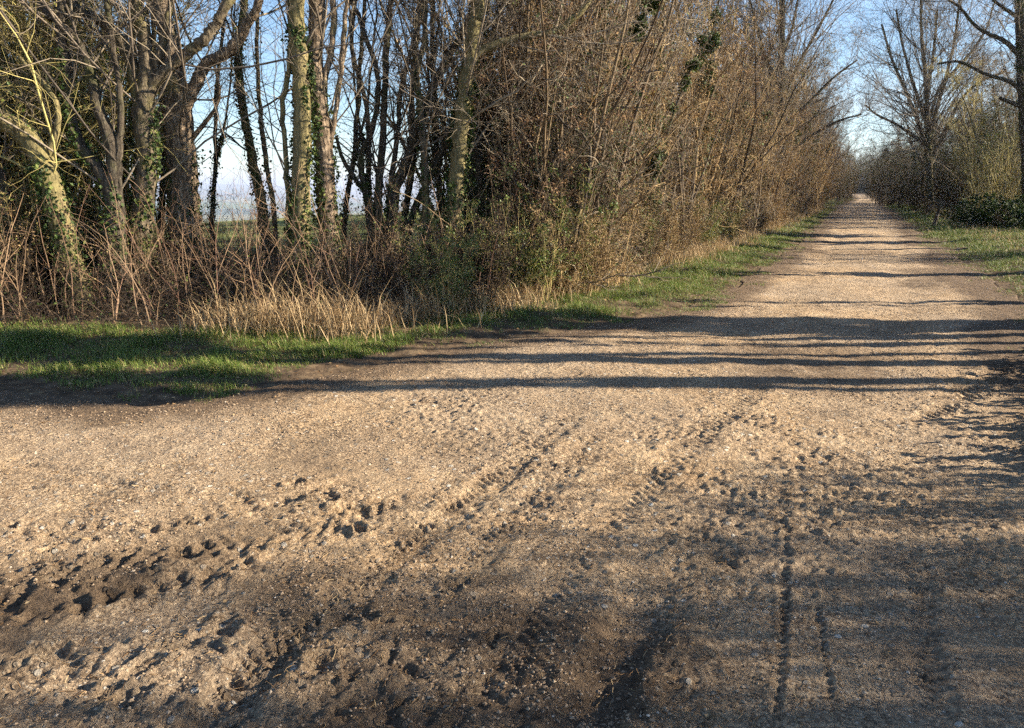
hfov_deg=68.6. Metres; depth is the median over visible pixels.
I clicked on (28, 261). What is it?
shrub
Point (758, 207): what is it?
hedge shrub
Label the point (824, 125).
hedge shrub
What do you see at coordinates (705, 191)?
hedge shrub
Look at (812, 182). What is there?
hedge shrub
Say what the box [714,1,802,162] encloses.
hedge shrub
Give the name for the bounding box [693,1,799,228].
hedge shrub
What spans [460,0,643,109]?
hedgerow tree
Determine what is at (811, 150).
hedge shrub
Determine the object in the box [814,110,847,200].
hedge shrub
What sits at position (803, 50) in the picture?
ivy clad tree
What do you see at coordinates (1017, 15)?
ivy clad tree
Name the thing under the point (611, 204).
shrub
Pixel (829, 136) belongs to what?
hedge shrub
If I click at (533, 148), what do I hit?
arching shrub
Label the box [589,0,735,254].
hedge shrub
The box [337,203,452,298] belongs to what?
shrub
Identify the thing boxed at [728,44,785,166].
hedge shrub
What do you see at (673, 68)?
hedge shrub
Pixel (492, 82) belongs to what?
slender tree
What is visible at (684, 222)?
shrub
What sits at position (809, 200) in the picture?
shrub
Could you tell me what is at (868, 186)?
ivy tree
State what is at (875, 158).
dark shrub
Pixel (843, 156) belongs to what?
hedge shrub
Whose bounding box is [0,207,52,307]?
shrub
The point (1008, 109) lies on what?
dark shrub
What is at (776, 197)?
hedge shrub
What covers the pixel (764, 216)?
shrub
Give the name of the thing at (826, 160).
hedge shrub
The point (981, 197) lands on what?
bramble mound
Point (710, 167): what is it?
hedge shrub
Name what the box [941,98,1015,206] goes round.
dark shrub
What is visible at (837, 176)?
hedge shrub
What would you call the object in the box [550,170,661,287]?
shrub
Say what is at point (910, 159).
dark shrub
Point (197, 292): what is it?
brambles
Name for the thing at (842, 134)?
hedgerow tree
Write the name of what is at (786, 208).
shrub
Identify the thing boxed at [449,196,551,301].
shrub
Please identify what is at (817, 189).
hedge shrub
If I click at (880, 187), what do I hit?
tree
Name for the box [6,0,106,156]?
slender tree
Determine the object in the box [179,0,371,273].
slender tree
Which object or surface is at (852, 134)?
hedgerow tree
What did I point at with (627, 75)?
thicket shrub
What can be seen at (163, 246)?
shrub
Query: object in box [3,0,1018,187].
sky
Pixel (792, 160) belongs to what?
hedge shrub
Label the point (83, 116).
thicket shrub
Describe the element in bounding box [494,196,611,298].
shrub
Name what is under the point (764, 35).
hedgerow tree
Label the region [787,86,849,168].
hedge shrub
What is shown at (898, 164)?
dark shrub
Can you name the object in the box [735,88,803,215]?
hedge shrub
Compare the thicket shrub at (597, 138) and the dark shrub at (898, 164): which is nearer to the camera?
the thicket shrub at (597, 138)
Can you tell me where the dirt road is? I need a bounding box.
[0,194,1023,727]
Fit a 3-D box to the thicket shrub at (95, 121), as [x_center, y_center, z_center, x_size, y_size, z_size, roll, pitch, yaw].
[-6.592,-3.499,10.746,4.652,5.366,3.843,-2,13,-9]
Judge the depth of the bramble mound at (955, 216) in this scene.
31.52 m
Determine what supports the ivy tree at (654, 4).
on the ground at (145, 398)
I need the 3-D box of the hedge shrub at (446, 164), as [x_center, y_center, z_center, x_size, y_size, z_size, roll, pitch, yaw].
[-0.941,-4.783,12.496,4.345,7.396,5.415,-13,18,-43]
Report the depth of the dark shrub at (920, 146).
60.05 m
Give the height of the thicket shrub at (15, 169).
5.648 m
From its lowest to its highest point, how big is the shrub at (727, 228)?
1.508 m
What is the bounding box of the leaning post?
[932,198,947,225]
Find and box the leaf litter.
[0,249,1023,726]
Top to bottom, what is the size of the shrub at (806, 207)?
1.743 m
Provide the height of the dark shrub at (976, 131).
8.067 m
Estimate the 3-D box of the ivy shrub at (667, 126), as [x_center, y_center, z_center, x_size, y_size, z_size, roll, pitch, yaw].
[1.383,-3.236,11.656,2.873,4.513,4.736,-6,15,-25]
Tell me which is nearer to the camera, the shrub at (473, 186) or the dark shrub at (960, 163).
the shrub at (473, 186)
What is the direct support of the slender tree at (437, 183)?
on the ground at (145, 398)
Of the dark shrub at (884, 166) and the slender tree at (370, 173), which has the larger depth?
the dark shrub at (884, 166)
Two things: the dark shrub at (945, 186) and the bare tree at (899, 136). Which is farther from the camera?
the bare tree at (899, 136)
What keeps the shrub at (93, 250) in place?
on the ground at (145, 398)
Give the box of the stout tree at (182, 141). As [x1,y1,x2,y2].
[8,0,362,295]
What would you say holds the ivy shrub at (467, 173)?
on the ground at (145, 398)
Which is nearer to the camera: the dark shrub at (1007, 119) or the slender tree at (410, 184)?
the slender tree at (410, 184)
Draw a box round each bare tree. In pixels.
[0,64,52,304]
[884,36,999,204]
[885,106,923,168]
[925,56,1019,196]
[948,50,999,137]
[954,51,1015,141]
[966,52,1019,178]
[981,49,1017,117]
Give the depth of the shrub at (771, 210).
26.44 m
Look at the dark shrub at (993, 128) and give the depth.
37.60 m
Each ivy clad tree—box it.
[681,0,909,220]
[868,0,1023,201]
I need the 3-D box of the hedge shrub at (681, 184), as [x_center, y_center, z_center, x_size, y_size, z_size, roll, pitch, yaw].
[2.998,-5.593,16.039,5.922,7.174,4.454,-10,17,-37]
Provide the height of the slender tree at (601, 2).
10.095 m
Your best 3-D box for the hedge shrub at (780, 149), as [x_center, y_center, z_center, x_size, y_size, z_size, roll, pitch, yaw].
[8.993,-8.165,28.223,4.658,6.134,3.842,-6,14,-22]
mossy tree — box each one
[0,0,113,271]
[0,0,196,180]
[0,0,222,235]
[1,0,137,116]
[8,0,187,212]
[66,0,490,301]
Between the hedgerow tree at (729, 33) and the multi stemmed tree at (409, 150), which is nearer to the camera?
the multi stemmed tree at (409, 150)
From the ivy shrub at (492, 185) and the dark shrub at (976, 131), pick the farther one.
the dark shrub at (976, 131)
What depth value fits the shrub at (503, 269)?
9.70 m
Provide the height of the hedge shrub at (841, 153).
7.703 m
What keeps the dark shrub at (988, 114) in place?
on the ground at (145, 398)
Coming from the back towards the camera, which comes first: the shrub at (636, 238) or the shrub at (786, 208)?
the shrub at (786, 208)
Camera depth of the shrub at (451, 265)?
9.05 m
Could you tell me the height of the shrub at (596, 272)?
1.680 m
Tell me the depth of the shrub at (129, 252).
10.07 m
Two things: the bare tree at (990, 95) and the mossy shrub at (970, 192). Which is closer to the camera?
the mossy shrub at (970, 192)
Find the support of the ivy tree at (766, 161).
on the ground at (145, 398)
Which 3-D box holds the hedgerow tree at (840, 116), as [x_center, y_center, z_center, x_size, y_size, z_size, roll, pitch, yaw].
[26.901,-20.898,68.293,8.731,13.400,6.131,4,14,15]
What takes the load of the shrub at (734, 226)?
on the ground at (145, 398)
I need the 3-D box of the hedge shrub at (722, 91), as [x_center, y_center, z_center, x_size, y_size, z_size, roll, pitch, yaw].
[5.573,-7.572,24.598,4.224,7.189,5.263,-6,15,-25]
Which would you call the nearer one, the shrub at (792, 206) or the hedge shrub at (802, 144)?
the shrub at (792, 206)
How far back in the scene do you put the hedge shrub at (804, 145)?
38.56 m
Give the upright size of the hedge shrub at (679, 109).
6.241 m
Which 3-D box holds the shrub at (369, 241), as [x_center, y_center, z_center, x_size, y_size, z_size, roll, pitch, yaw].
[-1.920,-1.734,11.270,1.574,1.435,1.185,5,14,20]
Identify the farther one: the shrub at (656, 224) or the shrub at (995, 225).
the shrub at (995, 225)
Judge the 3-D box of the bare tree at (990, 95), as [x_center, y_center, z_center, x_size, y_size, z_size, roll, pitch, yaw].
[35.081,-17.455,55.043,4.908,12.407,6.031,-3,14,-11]
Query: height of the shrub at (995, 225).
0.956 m
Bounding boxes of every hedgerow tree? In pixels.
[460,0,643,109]
[551,0,639,78]
[594,0,731,99]
[644,1,721,99]
[650,0,751,108]
[681,1,775,100]
[686,0,806,111]
[715,0,822,115]
[743,17,834,138]
[746,28,799,118]
[765,38,839,169]
[787,60,863,147]
[788,52,833,118]
[795,59,842,142]
[801,66,853,140]
[820,103,867,154]
[823,90,846,141]
[826,116,851,152]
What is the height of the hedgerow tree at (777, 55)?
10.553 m
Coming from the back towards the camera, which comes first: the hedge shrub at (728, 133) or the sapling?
the hedge shrub at (728, 133)
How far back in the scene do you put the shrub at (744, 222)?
21.99 m
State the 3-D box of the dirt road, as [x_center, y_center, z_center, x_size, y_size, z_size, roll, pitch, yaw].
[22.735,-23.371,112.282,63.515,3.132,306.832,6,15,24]
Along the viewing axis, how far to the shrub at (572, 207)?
11.38 m
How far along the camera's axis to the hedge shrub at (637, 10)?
14.18 m
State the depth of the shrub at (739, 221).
20.95 m
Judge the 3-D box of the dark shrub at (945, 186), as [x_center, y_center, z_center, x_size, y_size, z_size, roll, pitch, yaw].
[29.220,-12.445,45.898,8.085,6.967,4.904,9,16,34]
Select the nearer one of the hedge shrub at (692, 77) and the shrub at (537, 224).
the shrub at (537, 224)
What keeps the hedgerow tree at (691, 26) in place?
on the ground at (145, 398)
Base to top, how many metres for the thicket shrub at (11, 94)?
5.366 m
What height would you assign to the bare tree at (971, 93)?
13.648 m
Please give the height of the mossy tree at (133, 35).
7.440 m
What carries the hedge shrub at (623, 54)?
on the ground at (145, 398)
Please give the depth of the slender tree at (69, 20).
11.34 m
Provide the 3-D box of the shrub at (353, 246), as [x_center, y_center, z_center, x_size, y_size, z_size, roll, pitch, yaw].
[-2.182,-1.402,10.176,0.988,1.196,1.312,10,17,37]
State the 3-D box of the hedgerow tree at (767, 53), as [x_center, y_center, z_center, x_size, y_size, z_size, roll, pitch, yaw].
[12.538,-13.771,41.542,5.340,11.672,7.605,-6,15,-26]
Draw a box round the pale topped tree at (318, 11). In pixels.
[250,0,442,294]
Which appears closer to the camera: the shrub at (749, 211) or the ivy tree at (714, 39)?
the ivy tree at (714, 39)
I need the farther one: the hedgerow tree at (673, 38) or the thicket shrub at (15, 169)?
the hedgerow tree at (673, 38)
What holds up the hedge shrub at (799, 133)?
on the ground at (145, 398)
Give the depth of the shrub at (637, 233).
13.64 m
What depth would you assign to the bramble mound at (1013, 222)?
26.78 m
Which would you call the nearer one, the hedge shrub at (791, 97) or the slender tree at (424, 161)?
the slender tree at (424, 161)
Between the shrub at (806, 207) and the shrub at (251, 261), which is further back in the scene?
the shrub at (806, 207)
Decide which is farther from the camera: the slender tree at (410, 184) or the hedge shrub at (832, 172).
the hedge shrub at (832, 172)
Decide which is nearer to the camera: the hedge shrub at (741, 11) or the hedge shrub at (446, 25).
the hedge shrub at (446, 25)
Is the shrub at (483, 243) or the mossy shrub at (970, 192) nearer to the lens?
the shrub at (483, 243)
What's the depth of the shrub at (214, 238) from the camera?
10.45 m
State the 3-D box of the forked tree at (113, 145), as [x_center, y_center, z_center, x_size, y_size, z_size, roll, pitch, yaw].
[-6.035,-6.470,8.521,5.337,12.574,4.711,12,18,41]
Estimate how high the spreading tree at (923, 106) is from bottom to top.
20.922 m
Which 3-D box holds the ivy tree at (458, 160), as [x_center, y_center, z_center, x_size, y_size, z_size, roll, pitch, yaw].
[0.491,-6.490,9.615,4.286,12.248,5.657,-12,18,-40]
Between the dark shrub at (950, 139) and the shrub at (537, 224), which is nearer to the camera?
the shrub at (537, 224)
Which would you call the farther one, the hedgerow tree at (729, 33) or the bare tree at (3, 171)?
the hedgerow tree at (729, 33)
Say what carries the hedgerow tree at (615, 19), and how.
on the ground at (145, 398)
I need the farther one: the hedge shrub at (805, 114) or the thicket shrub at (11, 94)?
the hedge shrub at (805, 114)
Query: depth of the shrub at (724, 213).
18.27 m
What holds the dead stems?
on the ground at (145, 398)
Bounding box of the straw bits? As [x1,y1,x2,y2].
[0,326,1021,727]
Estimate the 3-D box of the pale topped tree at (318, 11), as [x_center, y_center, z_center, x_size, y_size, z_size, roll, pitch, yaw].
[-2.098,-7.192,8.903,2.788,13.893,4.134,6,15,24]
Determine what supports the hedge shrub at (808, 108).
on the ground at (145, 398)
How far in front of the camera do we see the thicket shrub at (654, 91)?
12.12 m
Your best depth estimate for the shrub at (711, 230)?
17.80 m
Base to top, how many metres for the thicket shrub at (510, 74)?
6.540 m
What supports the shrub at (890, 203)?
on the ground at (145, 398)
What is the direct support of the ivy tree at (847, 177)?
on the ground at (145, 398)
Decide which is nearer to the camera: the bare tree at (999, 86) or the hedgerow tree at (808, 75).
the bare tree at (999, 86)
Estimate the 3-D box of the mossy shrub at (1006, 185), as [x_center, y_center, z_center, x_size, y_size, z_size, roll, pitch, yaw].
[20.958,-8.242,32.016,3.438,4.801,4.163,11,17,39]
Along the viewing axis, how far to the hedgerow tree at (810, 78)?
36.62 m
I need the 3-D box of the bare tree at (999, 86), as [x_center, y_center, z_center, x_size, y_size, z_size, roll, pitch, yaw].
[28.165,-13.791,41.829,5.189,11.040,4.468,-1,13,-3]
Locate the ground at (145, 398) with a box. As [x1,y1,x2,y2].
[0,184,1023,406]
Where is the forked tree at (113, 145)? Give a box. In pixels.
[0,0,278,308]
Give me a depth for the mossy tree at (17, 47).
9.56 m
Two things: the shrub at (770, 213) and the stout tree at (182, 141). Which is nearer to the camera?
the stout tree at (182, 141)
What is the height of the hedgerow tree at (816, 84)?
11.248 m
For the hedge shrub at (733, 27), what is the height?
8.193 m
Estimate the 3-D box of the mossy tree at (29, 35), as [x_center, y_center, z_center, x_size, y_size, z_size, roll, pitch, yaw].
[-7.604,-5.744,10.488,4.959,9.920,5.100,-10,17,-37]
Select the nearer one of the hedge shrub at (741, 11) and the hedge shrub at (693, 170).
the hedge shrub at (693, 170)
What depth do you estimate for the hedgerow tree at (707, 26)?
29.34 m
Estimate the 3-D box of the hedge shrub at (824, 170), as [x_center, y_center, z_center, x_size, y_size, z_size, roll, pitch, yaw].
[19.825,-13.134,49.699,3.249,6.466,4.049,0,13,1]
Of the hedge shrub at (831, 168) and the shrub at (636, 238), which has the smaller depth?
the shrub at (636, 238)
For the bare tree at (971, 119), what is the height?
8.267 m
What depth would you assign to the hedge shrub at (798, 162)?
32.74 m
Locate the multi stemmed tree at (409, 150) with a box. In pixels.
[240,0,581,288]
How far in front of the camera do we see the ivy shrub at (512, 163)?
10.83 m
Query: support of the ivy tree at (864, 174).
on the ground at (145, 398)
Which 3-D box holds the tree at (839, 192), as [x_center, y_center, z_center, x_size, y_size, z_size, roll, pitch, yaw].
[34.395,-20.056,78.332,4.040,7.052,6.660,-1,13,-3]
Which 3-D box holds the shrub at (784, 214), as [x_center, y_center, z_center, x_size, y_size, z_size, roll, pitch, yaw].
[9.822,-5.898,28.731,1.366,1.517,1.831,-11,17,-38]
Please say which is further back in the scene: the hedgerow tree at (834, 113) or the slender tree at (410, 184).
the hedgerow tree at (834, 113)
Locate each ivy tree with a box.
[163,0,290,284]
[353,0,657,273]
[404,0,741,282]
[555,0,669,193]
[636,31,706,248]
[654,0,722,216]
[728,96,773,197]
[740,107,782,205]
[778,126,801,195]
[788,109,817,169]
[805,134,819,196]
[817,138,831,173]
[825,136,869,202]
[837,139,874,199]
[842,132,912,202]
[846,145,894,197]
[851,151,874,192]
[858,148,883,192]
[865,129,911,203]
[865,137,895,200]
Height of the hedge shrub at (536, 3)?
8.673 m
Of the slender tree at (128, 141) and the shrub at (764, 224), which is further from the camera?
the shrub at (764, 224)
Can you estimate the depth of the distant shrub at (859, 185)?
182.83 m
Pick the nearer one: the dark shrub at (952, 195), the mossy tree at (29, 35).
the mossy tree at (29, 35)
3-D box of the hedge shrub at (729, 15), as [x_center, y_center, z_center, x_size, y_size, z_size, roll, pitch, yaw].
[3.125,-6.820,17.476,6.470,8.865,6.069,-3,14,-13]
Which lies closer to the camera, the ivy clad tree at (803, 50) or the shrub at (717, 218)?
the shrub at (717, 218)
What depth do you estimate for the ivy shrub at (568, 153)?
10.73 m
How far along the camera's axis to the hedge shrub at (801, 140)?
36.35 m
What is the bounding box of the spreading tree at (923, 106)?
[789,0,1018,212]
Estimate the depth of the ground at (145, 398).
8.29 m
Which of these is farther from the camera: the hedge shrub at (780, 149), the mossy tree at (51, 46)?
the hedge shrub at (780, 149)
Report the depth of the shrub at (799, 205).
34.24 m
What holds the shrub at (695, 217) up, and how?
on the ground at (145, 398)
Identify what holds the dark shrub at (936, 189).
on the ground at (145, 398)
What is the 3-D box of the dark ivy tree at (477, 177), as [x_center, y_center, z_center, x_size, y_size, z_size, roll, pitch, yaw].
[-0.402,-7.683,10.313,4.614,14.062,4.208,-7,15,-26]
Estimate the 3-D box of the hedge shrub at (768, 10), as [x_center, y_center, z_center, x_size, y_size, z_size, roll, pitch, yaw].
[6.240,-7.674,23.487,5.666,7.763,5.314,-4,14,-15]
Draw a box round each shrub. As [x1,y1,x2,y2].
[0,0,102,292]
[0,0,121,280]
[0,0,137,303]
[0,0,165,301]
[0,3,230,281]
[0,4,36,106]
[0,187,102,312]
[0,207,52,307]
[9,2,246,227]
[25,9,243,287]
[39,193,140,304]
[76,202,173,265]
[88,206,195,303]
[172,208,260,291]
[222,241,279,287]
[283,0,599,261]
[311,218,392,297]
[313,201,404,289]
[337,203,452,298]
[346,202,438,289]
[355,76,547,257]
[366,12,535,211]
[384,0,625,258]
[384,95,588,283]
[389,199,488,313]
[395,0,637,250]
[395,0,707,291]
[398,0,643,257]
[402,0,704,226]
[408,200,511,299]
[412,0,629,231]
[417,45,591,292]
[422,0,659,268]
[434,196,562,302]
[435,36,704,265]
[444,0,644,259]
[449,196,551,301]
[454,0,725,287]
[464,178,539,285]
[476,187,603,292]
[480,194,580,301]
[488,185,611,271]
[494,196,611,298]
[496,0,762,261]
[498,0,666,230]
[499,0,765,259]
[503,13,770,279]
[511,161,620,287]
[513,0,685,215]
[516,183,654,296]
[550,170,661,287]
[584,0,739,217]
[589,0,713,202]
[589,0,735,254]
[593,0,814,251]
[593,178,672,273]
[605,3,747,197]
[610,0,734,237]
[611,191,657,271]
[613,24,693,205]
[614,12,755,241]
[617,23,739,219]
[618,196,663,260]
[618,200,672,269]
[623,184,691,262]
[636,0,814,202]
[638,0,754,209]
[640,36,776,241]
[641,186,713,260]
[649,0,883,236]
[653,35,753,211]
[657,197,705,250]
[660,184,712,251]
[662,108,740,221]
[665,198,713,250]
[668,187,725,244]
[673,25,754,168]
[677,0,782,153]
[678,35,800,228]
[681,0,777,160]
[684,73,790,224]
[690,3,855,229]
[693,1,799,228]
[696,203,729,247]
[700,197,728,239]
[704,191,738,242]
[705,1,820,168]
[711,8,781,163]
[713,198,753,241]
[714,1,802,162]
[716,210,755,236]
[719,60,811,234]
[720,27,834,186]
[723,199,746,235]
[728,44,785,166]
[731,84,800,215]
[732,186,763,236]
[732,205,753,237]
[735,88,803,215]
[739,55,800,182]
[740,68,818,218]
[744,76,847,196]
[750,181,777,224]
[750,202,775,233]
[751,199,778,232]
[754,88,840,227]
[759,44,827,215]
[759,78,825,195]
[759,190,784,230]
[760,199,781,228]
[766,95,823,223]
[767,196,798,221]
[768,100,843,216]
[772,107,819,201]
[772,197,792,226]
[774,191,799,217]
[778,109,824,215]
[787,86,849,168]
[788,96,809,210]
[789,103,831,209]
[791,186,808,220]
[792,96,833,204]
[793,91,827,196]
[795,190,812,214]
[797,182,817,210]
[799,116,848,206]
[800,187,819,214]
[801,90,844,182]
[801,128,836,205]
[802,77,850,176]
[803,95,839,188]
[803,142,847,208]
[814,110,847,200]
[814,142,838,181]
[815,128,865,199]
[819,127,854,200]
[819,129,850,198]
[822,134,842,201]
[825,137,845,202]
[827,122,865,192]
[828,138,850,200]
[853,144,925,204]
[853,161,882,194]
[853,171,864,192]
[856,142,908,183]
[862,100,993,207]
[866,139,917,201]
[871,123,909,199]
[879,127,951,201]
[883,191,899,204]
[888,133,961,205]
[894,194,906,208]
[896,119,959,200]
[896,119,973,206]
[897,111,956,204]
[908,197,925,211]
[910,133,971,209]
[912,88,1017,174]
[912,100,993,174]
[919,119,987,211]
[922,104,1017,209]
[927,109,1019,209]
[928,105,1021,204]
[940,137,1011,207]
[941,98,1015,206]
[946,97,1014,204]
[950,79,1020,193]
[957,118,1020,207]
[966,119,1020,205]
[975,81,1014,184]
[976,75,1021,199]
[976,111,1021,199]
[987,80,1017,176]
[993,206,1019,228]
[995,131,1020,200]
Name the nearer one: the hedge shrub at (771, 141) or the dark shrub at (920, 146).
the hedge shrub at (771, 141)
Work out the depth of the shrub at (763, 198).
25.65 m
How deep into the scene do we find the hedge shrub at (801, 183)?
34.36 m
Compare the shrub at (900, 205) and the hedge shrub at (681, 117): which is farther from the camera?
the shrub at (900, 205)
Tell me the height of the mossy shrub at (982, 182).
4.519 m
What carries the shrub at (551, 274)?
on the ground at (145, 398)
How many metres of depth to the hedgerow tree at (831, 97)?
59.30 m
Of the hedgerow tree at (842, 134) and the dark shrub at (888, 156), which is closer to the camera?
the dark shrub at (888, 156)
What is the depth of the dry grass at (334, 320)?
8.39 m
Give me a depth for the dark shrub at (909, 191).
58.06 m
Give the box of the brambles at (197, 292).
[0,175,621,331]
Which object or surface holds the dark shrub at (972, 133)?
on the ground at (145, 398)
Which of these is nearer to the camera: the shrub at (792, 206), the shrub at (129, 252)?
the shrub at (129, 252)
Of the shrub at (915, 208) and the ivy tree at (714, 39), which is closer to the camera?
the ivy tree at (714, 39)
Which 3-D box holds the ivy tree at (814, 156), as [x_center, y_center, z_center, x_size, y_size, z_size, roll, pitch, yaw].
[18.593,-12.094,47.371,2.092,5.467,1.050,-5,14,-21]
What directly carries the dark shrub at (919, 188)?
on the ground at (145, 398)
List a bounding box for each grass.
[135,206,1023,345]
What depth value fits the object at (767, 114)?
22.61 m
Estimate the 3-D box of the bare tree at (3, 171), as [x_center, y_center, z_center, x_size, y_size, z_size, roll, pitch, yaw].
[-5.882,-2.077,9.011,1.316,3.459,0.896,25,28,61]
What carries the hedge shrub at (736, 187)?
on the ground at (145, 398)
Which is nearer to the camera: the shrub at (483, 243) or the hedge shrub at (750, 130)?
the shrub at (483, 243)
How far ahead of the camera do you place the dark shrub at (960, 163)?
37.50 m
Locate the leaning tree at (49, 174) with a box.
[0,0,192,310]
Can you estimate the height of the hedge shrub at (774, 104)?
7.286 m
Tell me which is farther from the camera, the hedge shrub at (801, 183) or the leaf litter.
the hedge shrub at (801, 183)
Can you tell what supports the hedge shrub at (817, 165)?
on the ground at (145, 398)
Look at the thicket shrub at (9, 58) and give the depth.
9.72 m
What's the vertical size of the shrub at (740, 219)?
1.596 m
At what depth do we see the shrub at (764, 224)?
24.75 m
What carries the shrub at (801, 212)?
on the ground at (145, 398)
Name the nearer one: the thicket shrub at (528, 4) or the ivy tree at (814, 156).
the thicket shrub at (528, 4)
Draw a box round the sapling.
[188,0,281,277]
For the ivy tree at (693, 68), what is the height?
4.777 m
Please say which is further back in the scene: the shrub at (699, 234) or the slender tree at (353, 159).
the shrub at (699, 234)
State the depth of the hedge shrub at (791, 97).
32.07 m
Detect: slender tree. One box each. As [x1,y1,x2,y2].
[0,1,213,242]
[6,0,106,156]
[7,0,124,141]
[30,0,187,220]
[80,0,246,263]
[149,0,406,253]
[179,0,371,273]
[183,0,438,266]
[305,1,450,277]
[323,0,571,290]
[373,0,530,273]
[417,0,604,211]
[452,0,624,190]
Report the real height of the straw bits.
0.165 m
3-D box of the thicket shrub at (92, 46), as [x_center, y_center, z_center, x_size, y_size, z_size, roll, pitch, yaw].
[-5.773,-2.920,11.150,2.832,3.954,3.428,-10,17,-37]
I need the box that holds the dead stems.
[0,144,572,330]
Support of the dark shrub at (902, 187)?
on the ground at (145, 398)
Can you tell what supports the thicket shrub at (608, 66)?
on the ground at (145, 398)
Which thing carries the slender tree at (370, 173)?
on the ground at (145, 398)
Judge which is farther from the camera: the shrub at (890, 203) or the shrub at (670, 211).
the shrub at (890, 203)
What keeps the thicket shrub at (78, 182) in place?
on the ground at (145, 398)
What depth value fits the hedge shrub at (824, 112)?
47.33 m
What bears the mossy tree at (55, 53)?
on the ground at (145, 398)
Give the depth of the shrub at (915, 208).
47.01 m
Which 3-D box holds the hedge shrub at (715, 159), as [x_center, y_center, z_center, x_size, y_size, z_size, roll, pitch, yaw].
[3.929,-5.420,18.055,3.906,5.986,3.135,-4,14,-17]
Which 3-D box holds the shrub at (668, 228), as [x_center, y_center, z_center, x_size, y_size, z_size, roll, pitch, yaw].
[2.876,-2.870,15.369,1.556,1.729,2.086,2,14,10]
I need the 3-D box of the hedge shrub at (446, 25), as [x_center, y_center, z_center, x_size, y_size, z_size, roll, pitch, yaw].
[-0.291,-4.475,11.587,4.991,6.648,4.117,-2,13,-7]
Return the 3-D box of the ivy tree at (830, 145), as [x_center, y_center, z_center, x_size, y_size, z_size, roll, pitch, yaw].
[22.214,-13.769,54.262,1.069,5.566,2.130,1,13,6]
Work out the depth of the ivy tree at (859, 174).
182.69 m
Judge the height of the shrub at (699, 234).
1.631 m
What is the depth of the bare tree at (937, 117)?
59.49 m
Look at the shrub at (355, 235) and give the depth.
10.99 m
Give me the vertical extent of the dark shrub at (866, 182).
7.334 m
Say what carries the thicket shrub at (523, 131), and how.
on the ground at (145, 398)
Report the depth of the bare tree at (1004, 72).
52.48 m
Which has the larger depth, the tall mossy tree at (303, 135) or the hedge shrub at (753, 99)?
the hedge shrub at (753, 99)
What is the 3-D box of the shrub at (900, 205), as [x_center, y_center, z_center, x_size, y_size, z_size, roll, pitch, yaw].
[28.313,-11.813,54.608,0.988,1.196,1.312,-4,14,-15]
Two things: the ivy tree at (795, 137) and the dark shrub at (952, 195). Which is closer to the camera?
the ivy tree at (795, 137)
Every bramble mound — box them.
[939,204,969,219]
[951,206,967,222]
[955,198,1023,225]
[969,193,1017,211]
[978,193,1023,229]
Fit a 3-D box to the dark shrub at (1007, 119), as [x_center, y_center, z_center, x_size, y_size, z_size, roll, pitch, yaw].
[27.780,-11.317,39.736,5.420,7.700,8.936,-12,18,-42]
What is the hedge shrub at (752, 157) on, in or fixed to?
on the ground at (145, 398)
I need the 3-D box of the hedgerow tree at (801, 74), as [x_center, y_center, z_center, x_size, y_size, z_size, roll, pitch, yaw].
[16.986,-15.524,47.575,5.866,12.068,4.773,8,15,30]
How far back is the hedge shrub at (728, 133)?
19.81 m
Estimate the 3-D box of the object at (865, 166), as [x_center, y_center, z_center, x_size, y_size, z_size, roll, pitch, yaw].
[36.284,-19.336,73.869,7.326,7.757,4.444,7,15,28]
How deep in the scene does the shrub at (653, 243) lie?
14.02 m
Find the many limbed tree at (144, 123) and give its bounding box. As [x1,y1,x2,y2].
[0,0,482,304]
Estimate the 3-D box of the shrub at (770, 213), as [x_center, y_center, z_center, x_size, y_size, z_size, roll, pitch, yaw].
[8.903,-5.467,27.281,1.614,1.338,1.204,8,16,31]
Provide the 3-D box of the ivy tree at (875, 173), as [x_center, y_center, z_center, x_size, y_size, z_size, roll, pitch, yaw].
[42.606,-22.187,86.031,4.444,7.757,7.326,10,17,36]
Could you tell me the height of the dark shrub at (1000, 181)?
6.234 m
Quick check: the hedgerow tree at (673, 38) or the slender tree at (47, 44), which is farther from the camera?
the hedgerow tree at (673, 38)
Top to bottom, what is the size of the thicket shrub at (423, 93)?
5.055 m
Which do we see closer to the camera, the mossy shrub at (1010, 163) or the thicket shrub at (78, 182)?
the thicket shrub at (78, 182)
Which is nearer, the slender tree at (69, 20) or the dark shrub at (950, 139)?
the slender tree at (69, 20)
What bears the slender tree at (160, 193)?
on the ground at (145, 398)
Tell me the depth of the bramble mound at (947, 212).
35.55 m
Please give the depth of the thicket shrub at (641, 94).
11.21 m
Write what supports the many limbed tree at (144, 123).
on the ground at (145, 398)
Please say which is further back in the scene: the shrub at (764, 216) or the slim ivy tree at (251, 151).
the shrub at (764, 216)
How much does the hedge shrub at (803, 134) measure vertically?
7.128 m
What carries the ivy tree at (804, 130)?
on the ground at (145, 398)

